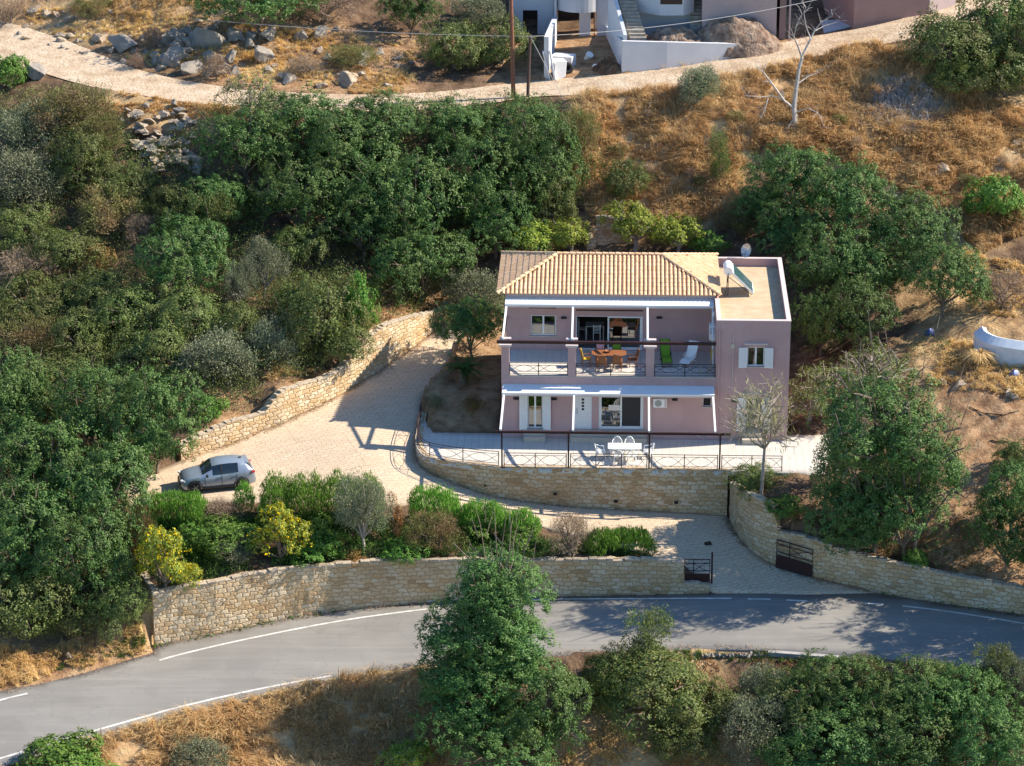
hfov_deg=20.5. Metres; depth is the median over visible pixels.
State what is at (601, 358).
armchair
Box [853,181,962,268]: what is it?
tree
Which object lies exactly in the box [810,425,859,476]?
tree
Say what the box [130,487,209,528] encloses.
hedge
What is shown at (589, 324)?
indoor table
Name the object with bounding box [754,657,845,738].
bush
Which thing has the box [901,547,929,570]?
shrub
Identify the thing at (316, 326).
bush
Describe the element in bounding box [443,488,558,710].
tree
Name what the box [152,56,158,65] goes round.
rock
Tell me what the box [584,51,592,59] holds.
bucket
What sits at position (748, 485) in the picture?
shrub
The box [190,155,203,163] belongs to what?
stone
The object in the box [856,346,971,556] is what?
tree
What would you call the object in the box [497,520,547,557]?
shrub
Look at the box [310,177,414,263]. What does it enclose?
tree
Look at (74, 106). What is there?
shrub
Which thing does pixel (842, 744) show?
tree
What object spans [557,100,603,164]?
bush
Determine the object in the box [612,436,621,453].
plastic chair
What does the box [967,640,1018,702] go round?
bush
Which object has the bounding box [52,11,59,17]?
stone
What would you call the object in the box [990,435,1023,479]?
bush
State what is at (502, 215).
tree
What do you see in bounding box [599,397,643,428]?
sliding door
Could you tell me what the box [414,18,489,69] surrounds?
shrub
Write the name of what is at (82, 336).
bush
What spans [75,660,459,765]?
dry grass
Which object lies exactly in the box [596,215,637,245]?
stone wall
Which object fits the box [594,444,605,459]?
plastic chair
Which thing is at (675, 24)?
overhead wire
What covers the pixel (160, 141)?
stone
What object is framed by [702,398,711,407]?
window
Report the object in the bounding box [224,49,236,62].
rock
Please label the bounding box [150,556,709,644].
retaining wall
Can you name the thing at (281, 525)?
shrub
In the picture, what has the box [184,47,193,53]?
rock
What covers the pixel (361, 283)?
bush
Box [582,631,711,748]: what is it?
bush
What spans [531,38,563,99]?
guy wire
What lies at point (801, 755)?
tree
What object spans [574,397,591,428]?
front door
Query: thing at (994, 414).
hose
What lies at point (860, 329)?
tree
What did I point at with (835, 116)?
shrub
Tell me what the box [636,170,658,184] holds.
shrub
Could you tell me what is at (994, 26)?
bush
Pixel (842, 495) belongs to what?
tree
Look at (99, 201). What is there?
bush
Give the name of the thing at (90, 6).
shrub
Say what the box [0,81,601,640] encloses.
undergrowth
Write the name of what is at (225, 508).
shrub
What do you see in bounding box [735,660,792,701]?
bush
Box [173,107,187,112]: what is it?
stone
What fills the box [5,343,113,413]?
tree
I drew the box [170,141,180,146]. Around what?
stone
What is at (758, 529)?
retaining wall
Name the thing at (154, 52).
rock
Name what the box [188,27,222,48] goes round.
boulder
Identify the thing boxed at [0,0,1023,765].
ground
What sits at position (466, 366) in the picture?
palm
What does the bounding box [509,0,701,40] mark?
white building
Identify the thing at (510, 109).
tree
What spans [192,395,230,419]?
shrub
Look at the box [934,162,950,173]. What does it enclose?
rock
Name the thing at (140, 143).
stone
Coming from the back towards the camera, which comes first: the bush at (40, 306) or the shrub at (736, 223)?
the shrub at (736, 223)
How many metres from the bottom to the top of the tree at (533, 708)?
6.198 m
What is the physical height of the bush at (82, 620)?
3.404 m
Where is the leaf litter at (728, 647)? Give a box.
[0,642,974,763]
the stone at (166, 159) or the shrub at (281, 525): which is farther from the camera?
the stone at (166, 159)
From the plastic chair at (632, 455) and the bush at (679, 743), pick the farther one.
the plastic chair at (632, 455)
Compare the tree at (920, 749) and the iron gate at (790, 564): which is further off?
the iron gate at (790, 564)
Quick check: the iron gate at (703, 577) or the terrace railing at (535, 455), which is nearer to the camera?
the iron gate at (703, 577)
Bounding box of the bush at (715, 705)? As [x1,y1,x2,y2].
[688,673,749,730]
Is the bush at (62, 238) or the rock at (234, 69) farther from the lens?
the rock at (234, 69)
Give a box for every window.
[527,396,542,428]
[529,315,556,336]
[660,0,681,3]
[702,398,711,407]
[745,397,762,431]
[747,347,764,367]
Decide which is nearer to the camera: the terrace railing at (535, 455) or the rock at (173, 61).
the terrace railing at (535, 455)
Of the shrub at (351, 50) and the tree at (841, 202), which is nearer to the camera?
the tree at (841, 202)
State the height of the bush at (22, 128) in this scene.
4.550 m
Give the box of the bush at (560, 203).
[515,167,578,225]
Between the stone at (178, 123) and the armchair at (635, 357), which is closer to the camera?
the armchair at (635, 357)
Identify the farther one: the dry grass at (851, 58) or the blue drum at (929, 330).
the dry grass at (851, 58)
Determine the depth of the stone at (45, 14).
203.91 m
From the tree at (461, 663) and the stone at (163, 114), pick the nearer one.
the tree at (461, 663)
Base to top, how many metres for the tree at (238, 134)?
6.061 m
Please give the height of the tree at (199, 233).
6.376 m
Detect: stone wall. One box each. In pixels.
[584,226,597,249]
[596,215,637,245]
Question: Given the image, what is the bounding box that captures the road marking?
[0,598,1023,758]
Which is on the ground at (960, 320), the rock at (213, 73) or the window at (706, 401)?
the rock at (213, 73)
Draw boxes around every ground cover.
[148,500,660,587]
[746,471,829,518]
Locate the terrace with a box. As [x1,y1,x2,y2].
[415,421,828,475]
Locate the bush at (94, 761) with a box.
[57,744,120,765]
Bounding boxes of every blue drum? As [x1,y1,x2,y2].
[924,328,934,335]
[1008,370,1018,376]
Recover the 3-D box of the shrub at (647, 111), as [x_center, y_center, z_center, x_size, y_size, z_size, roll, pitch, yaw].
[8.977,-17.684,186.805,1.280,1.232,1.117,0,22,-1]
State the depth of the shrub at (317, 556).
152.65 m
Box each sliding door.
[576,316,642,349]
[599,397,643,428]
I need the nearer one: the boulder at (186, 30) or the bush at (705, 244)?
the bush at (705, 244)
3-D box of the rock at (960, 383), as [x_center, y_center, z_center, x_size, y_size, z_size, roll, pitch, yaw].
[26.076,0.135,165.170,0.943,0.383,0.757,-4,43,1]
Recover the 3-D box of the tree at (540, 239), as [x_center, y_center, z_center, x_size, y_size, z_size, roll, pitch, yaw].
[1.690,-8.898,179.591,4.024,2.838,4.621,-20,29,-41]
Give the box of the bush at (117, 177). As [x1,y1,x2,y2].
[93,152,165,203]
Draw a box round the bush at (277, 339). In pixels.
[246,314,300,368]
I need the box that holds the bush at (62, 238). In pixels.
[18,221,105,269]
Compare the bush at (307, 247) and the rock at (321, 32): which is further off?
the rock at (321, 32)
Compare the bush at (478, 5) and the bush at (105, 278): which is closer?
the bush at (105, 278)
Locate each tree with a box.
[0,339,62,437]
[0,406,117,505]
[0,475,115,598]
[5,343,113,413]
[26,430,156,550]
[26,493,142,611]
[35,353,167,462]
[98,357,216,473]
[132,207,239,294]
[178,0,329,38]
[179,167,255,223]
[185,99,301,185]
[220,254,259,309]
[239,233,296,300]
[243,147,354,231]
[245,80,361,159]
[293,92,414,202]
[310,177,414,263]
[331,466,396,550]
[334,82,426,156]
[339,143,472,256]
[366,222,480,313]
[374,0,449,37]
[407,650,535,754]
[409,89,493,153]
[413,618,570,711]
[414,560,560,666]
[424,292,504,359]
[425,126,533,214]
[437,693,563,765]
[439,264,505,326]
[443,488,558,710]
[455,175,547,258]
[463,87,561,154]
[482,652,594,756]
[496,101,591,208]
[496,216,559,253]
[550,213,593,251]
[595,199,672,252]
[647,212,705,252]
[717,368,801,494]
[726,176,789,224]
[739,137,848,214]
[741,1,844,131]
[748,718,850,765]
[750,195,825,261]
[761,689,912,765]
[780,149,901,248]
[784,218,884,304]
[788,365,837,420]
[789,280,854,356]
[799,449,908,546]
[804,338,923,413]
[806,310,970,552]
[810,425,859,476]
[817,501,907,556]
[819,271,901,353]
[827,240,922,311]
[841,696,967,765]
[849,456,962,558]
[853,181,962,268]
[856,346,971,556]
[899,231,996,316]
[934,675,1023,765]
[959,502,1023,572]
[972,452,1023,531]
[1016,494,1023,531]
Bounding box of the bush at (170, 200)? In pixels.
[141,176,208,234]
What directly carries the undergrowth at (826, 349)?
on the ground at (960, 320)
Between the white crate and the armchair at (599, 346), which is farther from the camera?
the white crate
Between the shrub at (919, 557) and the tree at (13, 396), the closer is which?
the shrub at (919, 557)
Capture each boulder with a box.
[26,62,47,79]
[91,33,106,42]
[108,34,138,52]
[162,46,184,66]
[180,26,191,36]
[181,59,203,74]
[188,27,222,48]
[203,50,215,60]
[227,27,242,41]
[254,45,274,63]
[282,72,296,83]
[293,30,307,40]
[316,82,328,88]
[337,71,356,87]
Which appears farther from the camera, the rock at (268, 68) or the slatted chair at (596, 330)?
the rock at (268, 68)
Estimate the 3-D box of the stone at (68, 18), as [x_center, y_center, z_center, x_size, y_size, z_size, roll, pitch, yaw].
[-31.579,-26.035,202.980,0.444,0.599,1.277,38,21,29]
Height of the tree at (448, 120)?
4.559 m
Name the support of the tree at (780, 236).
on the ground at (960, 320)
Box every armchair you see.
[579,348,590,366]
[596,344,604,348]
[597,355,606,370]
[612,345,620,359]
[612,355,622,371]
[627,348,639,367]
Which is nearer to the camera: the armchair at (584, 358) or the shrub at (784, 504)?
the shrub at (784, 504)
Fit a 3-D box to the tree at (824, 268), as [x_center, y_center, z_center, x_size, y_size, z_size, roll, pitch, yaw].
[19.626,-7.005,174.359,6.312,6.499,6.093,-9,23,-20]
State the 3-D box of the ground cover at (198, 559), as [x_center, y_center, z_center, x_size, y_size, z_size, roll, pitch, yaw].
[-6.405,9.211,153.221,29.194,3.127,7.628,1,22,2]
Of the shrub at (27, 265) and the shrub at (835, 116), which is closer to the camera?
the shrub at (27, 265)
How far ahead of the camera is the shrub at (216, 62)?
191.63 m
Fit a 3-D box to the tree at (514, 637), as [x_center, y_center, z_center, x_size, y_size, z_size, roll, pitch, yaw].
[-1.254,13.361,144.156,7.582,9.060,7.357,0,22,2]
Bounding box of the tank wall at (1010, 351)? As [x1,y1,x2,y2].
[973,327,1023,368]
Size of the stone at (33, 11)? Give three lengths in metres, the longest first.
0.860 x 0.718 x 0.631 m
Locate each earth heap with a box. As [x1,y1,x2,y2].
[592,56,620,74]
[646,26,701,41]
[696,15,781,56]
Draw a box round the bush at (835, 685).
[779,645,889,711]
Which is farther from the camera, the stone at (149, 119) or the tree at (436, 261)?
the stone at (149, 119)
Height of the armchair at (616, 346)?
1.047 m
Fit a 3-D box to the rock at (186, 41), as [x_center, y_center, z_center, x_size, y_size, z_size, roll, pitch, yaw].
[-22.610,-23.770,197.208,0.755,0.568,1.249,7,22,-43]
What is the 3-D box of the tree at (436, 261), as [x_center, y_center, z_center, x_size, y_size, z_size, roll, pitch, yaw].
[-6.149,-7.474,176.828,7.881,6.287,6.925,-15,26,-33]
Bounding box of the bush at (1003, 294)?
[971,265,1023,317]
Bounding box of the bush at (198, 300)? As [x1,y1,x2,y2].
[144,274,237,341]
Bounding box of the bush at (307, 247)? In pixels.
[265,219,330,267]
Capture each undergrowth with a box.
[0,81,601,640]
[584,654,1023,765]
[734,144,984,574]
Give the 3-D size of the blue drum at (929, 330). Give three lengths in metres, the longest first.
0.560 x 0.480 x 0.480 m
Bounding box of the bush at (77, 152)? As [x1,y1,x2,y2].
[35,124,115,191]
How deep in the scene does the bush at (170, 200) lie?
179.19 m
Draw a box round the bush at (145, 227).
[112,209,158,244]
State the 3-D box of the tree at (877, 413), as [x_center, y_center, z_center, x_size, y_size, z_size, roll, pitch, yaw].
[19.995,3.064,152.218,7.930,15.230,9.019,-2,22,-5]
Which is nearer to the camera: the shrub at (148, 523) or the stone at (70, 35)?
the shrub at (148, 523)
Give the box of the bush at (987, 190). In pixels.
[959,172,1023,220]
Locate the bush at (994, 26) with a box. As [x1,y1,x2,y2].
[939,0,1023,61]
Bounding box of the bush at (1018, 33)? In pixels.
[1001,1,1023,85]
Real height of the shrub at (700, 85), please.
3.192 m
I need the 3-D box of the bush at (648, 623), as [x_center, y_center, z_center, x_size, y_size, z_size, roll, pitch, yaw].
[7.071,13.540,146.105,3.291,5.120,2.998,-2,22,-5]
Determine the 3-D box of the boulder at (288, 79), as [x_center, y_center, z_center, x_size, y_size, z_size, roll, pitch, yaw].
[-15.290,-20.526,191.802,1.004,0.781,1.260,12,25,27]
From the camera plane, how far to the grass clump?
165.82 m
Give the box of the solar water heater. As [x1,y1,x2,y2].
[723,260,753,296]
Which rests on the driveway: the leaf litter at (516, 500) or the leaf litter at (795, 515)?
the leaf litter at (516, 500)
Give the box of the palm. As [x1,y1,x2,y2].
[440,352,486,385]
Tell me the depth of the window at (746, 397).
162.32 m
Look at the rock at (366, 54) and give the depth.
195.04 m
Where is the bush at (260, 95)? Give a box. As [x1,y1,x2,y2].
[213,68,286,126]
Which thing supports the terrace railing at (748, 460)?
on the terrace
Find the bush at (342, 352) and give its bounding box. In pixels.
[306,319,378,365]
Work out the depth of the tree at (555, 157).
180.32 m
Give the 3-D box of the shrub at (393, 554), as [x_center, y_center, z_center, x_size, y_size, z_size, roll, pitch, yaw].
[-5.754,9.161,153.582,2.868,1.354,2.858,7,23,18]
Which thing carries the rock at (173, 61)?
on the ground at (960, 320)
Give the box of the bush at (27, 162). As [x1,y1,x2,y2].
[0,144,73,213]
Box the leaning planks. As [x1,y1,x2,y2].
[542,49,555,79]
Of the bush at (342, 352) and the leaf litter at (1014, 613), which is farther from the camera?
the bush at (342, 352)
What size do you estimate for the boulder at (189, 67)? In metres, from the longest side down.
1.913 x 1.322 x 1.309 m
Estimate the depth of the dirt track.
192.45 m
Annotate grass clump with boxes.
[960,347,999,366]
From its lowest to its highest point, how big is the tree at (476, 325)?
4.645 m
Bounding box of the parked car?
[177,454,255,492]
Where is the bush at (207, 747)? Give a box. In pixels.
[160,731,234,765]
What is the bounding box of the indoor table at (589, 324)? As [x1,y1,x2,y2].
[586,322,603,340]
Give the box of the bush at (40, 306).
[0,268,80,327]
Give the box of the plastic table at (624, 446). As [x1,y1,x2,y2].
[608,443,640,459]
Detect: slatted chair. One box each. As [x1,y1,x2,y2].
[578,321,585,338]
[593,325,600,340]
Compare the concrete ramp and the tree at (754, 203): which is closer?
the tree at (754, 203)
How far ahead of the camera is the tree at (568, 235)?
178.70 m
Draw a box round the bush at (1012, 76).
[955,41,1023,94]
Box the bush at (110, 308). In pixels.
[84,275,181,338]
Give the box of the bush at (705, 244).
[686,228,732,253]
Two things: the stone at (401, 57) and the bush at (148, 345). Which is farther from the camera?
the stone at (401, 57)
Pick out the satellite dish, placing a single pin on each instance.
(745, 250)
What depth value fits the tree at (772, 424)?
154.11 m
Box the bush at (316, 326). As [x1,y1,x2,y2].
[271,268,371,354]
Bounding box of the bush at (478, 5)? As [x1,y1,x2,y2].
[446,0,509,30]
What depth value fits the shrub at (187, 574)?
150.02 m
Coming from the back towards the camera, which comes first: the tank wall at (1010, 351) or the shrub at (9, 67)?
the shrub at (9, 67)
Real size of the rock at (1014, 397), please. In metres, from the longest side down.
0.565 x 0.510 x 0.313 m
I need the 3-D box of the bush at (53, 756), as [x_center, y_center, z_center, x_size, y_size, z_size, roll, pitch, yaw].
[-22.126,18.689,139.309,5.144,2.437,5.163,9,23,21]
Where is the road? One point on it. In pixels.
(891, 629)
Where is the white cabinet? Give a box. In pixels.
[551,58,566,78]
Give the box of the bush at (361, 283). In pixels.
[341,269,381,333]
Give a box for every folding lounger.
[660,339,672,363]
[679,340,698,368]
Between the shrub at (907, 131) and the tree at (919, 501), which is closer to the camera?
the tree at (919, 501)
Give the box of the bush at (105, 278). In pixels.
[50,264,138,324]
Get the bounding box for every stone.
[26,7,36,15]
[41,9,51,17]
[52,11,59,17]
[56,37,65,41]
[64,15,75,22]
[66,33,73,37]
[107,46,114,53]
[132,112,144,117]
[132,140,143,147]
[135,122,147,127]
[135,127,147,133]
[144,118,155,122]
[144,140,156,145]
[146,138,157,141]
[146,144,156,153]
[149,155,157,163]
[156,65,165,69]
[157,112,169,117]
[157,136,171,145]
[161,156,174,163]
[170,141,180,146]
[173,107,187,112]
[174,119,182,125]
[174,124,187,131]
[182,149,189,153]
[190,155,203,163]
[193,164,201,168]
[214,21,218,29]
[316,46,322,53]
[357,71,365,75]
[376,47,384,55]
[394,55,404,59]
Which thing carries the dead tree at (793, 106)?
on the ground at (960, 320)
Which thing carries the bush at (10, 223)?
on the ground at (960, 320)
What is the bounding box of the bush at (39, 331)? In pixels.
[0,305,78,362]
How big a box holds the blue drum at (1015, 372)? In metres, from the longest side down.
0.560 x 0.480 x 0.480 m
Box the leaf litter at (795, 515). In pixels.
[291,295,991,677]
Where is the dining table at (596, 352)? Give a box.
[592,349,625,366]
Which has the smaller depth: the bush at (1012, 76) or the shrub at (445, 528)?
the shrub at (445, 528)
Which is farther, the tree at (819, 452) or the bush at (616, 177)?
the bush at (616, 177)
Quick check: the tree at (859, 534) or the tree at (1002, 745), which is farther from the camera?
the tree at (859, 534)
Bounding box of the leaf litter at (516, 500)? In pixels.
[181,324,869,591]
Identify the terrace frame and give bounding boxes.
[495,430,730,469]
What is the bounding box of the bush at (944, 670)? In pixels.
[908,652,991,706]
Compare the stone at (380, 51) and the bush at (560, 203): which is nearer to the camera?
the bush at (560, 203)
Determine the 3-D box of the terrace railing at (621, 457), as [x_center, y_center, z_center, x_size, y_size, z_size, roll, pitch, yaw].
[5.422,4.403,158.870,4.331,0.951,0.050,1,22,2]
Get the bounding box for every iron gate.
[684,559,709,583]
[776,539,812,576]
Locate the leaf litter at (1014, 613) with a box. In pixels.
[0,590,1015,692]
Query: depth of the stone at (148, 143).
184.67 m
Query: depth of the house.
163.20 m
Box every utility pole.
[509,0,514,97]
[526,36,531,95]
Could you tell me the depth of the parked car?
158.28 m
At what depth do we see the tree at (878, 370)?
164.45 m
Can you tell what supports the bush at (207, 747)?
on the ground at (960, 320)
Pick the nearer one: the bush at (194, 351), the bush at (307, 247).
the bush at (194, 351)
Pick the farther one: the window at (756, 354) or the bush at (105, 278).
the bush at (105, 278)
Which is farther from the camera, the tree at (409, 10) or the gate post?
the tree at (409, 10)
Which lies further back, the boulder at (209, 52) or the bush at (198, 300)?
the boulder at (209, 52)
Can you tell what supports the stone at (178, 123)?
on the stone
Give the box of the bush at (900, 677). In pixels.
[851,650,949,744]
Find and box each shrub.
[0,0,41,25]
[0,53,29,88]
[0,239,60,283]
[14,78,127,133]
[66,0,112,19]
[66,110,123,156]
[81,241,117,271]
[118,491,157,573]
[126,48,144,68]
[134,524,191,587]
[141,22,164,50]
[167,554,203,591]
[175,520,222,555]
[184,513,272,559]
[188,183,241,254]
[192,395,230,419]
[198,51,232,79]
[203,496,247,521]
[205,533,260,570]
[245,499,313,563]
[249,505,264,521]
[284,48,326,76]
[288,534,343,568]
[294,0,368,30]
[298,511,339,554]
[322,42,381,68]
[339,548,366,568]
[378,535,433,565]
[385,490,405,541]
[401,504,468,555]
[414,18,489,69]
[428,392,448,409]
[457,510,508,544]
[459,393,486,410]
[465,13,538,64]
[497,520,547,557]
[545,507,600,561]
[604,143,628,154]
[636,161,656,174]
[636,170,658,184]
[640,107,655,121]
[674,58,727,107]
[682,166,697,183]
[691,174,706,185]
[705,125,733,185]
[715,204,761,239]
[722,460,778,500]
[726,110,745,122]
[763,493,804,519]
[831,114,848,123]
[850,135,867,152]
[897,124,918,138]
[901,130,920,141]
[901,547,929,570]
[956,173,978,185]
[993,153,1008,168]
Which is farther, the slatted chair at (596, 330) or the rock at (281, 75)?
the rock at (281, 75)
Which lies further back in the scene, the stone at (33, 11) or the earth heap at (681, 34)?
the stone at (33, 11)
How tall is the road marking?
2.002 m
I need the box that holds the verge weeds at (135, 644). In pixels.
[0,625,807,686]
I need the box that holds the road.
[0,593,1023,765]
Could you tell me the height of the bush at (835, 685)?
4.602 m
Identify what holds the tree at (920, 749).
on the ground at (960, 320)
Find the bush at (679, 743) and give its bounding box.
[632,703,725,765]
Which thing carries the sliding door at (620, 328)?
in the house
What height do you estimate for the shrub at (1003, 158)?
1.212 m
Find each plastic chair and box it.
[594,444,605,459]
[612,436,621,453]
[613,450,622,462]
[626,450,636,463]
[643,443,653,458]
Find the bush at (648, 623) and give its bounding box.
[618,600,681,677]
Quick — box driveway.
[122,315,871,594]
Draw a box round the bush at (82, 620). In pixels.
[34,573,116,637]
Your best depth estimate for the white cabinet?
192.09 m
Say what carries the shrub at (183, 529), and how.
on the ground at (960, 320)
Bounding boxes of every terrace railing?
[417,403,498,465]
[504,452,566,467]
[570,453,646,468]
[651,454,717,468]
[721,455,782,470]
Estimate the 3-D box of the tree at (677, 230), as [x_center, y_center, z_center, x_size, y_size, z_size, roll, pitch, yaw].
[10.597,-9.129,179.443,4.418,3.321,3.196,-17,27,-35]
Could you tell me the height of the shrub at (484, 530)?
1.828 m
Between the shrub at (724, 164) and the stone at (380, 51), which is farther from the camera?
the stone at (380, 51)
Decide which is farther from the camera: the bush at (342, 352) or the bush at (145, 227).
the bush at (145, 227)
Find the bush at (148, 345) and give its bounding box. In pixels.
[101,312,188,381]
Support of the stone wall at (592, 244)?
on the ground at (960, 320)
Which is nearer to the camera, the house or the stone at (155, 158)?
the house
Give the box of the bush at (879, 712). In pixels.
[831,673,919,752]
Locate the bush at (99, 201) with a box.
[72,176,152,233]
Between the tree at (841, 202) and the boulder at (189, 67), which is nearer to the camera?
the tree at (841, 202)
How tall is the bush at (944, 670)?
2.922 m
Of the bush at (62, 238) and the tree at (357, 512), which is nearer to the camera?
the tree at (357, 512)
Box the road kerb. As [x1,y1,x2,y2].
[768,650,863,661]
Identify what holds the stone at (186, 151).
on the ground at (960, 320)
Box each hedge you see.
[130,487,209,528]
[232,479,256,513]
[256,466,385,523]
[406,482,462,522]
[455,496,542,536]
[580,524,658,556]
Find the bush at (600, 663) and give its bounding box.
[579,639,644,697]
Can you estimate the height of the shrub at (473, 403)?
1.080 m
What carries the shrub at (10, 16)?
on the ground at (960, 320)
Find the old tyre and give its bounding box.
[566,62,573,73]
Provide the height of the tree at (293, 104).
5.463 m
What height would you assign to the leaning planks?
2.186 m
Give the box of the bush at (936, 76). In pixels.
[921,52,1003,93]
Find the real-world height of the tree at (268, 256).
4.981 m
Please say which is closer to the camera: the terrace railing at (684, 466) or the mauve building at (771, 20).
the terrace railing at (684, 466)
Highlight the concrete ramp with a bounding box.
[820,20,849,32]
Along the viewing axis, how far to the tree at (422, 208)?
177.68 m
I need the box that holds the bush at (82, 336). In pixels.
[41,305,115,370]
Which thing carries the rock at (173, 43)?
on the ground at (960, 320)
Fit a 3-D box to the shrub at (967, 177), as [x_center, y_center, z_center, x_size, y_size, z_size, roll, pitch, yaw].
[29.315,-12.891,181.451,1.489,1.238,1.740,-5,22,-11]
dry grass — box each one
[0,246,1023,765]
[24,6,416,85]
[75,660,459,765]
[78,0,797,119]
[564,33,1023,253]
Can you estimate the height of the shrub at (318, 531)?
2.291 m
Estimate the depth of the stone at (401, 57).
195.39 m
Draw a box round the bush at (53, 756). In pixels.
[10,727,109,765]
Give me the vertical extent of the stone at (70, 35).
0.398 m
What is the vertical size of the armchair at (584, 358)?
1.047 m
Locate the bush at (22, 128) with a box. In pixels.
[0,96,67,159]
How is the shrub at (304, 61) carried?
on the ground at (960, 320)
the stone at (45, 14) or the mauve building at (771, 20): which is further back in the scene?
the stone at (45, 14)
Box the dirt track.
[0,0,1022,110]
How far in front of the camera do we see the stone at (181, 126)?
185.18 m
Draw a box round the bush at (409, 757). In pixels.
[374,737,437,765]
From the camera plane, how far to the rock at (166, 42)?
197.10 m
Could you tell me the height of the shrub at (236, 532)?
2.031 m
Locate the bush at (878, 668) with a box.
[825,650,887,689]
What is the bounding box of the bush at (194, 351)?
[168,321,267,386]
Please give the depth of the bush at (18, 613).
148.60 m
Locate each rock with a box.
[149,51,158,57]
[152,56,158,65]
[157,52,179,67]
[159,35,172,45]
[165,28,184,40]
[167,41,179,47]
[174,37,184,45]
[180,36,191,46]
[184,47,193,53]
[205,65,229,76]
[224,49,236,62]
[228,64,240,76]
[238,31,244,40]
[245,31,257,40]
[245,37,254,48]
[259,27,275,41]
[265,65,272,71]
[277,72,284,78]
[314,25,326,40]
[359,50,372,60]
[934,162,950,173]
[940,378,946,386]
[953,380,966,390]
[1005,387,1013,396]
[1010,393,1019,399]
[1012,138,1023,145]
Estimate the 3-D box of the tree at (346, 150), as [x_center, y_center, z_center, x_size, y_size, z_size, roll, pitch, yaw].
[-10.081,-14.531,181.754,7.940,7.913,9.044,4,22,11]
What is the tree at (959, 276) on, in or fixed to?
on the ground at (960, 320)
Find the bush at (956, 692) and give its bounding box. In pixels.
[902,658,1016,740]
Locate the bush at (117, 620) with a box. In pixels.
[85,572,151,643]
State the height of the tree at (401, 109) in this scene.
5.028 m
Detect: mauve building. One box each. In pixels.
[701,0,790,40]
[822,0,955,28]
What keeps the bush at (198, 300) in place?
on the ground at (960, 320)
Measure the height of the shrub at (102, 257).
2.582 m
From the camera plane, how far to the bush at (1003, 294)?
171.03 m
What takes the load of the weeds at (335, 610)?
on the road
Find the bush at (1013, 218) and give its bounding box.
[998,208,1023,232]
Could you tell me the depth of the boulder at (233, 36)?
196.73 m
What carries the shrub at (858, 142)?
on the ground at (960, 320)
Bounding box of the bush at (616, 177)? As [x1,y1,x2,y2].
[599,151,653,200]
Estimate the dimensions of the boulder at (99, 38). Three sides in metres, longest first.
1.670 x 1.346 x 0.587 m
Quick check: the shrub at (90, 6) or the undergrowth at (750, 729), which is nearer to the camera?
the undergrowth at (750, 729)
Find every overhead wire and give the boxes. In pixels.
[200,19,528,36]
[531,0,813,36]
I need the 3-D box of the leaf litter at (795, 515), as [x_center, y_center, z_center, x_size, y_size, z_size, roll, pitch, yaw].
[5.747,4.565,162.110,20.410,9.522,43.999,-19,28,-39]
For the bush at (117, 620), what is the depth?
148.98 m
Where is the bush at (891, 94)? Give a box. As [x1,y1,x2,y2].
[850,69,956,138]
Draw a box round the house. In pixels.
[496,251,790,444]
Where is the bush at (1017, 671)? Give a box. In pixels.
[992,643,1023,701]
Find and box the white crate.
[551,52,575,66]
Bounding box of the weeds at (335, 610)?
[151,593,1018,647]
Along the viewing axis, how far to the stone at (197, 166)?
183.13 m
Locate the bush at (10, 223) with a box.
[0,199,59,253]
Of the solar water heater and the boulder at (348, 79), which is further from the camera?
the boulder at (348, 79)
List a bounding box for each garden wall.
[544,17,556,78]
[606,26,736,71]
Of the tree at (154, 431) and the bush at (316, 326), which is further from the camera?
the bush at (316, 326)
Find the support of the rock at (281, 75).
on the ground at (960, 320)
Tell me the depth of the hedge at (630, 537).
154.07 m
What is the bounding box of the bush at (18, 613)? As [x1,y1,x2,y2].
[0,562,81,640]
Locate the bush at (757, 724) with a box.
[718,689,794,765]
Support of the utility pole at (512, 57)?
on the ground at (960, 320)
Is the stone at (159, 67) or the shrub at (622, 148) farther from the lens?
the stone at (159, 67)
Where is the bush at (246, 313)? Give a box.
[211,299,267,353]
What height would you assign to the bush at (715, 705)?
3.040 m
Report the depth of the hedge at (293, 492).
155.01 m
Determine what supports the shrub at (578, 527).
on the ground at (960, 320)
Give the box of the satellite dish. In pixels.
[741,244,750,257]
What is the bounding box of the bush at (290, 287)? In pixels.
[266,268,322,314]
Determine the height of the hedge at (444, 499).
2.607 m
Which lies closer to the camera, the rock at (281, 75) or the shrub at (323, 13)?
the rock at (281, 75)
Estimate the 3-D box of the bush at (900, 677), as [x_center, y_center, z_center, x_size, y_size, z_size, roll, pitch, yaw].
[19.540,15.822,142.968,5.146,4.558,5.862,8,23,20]
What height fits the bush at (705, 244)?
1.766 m
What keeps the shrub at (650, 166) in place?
on the ground at (960, 320)
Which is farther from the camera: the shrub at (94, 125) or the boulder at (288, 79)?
the boulder at (288, 79)
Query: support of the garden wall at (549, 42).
on the ground at (960, 320)
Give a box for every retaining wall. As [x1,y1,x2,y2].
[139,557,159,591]
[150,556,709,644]
[176,299,453,459]
[415,412,731,514]
[729,481,1023,613]
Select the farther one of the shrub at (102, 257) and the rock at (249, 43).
the rock at (249, 43)
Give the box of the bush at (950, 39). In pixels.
[895,1,1002,78]
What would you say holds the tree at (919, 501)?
on the ground at (960, 320)
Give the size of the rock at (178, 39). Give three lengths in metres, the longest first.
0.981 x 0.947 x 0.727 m
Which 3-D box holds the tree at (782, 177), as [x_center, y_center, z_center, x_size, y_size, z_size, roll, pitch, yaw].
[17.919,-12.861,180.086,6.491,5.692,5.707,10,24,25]
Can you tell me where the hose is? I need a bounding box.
[969,406,1019,414]

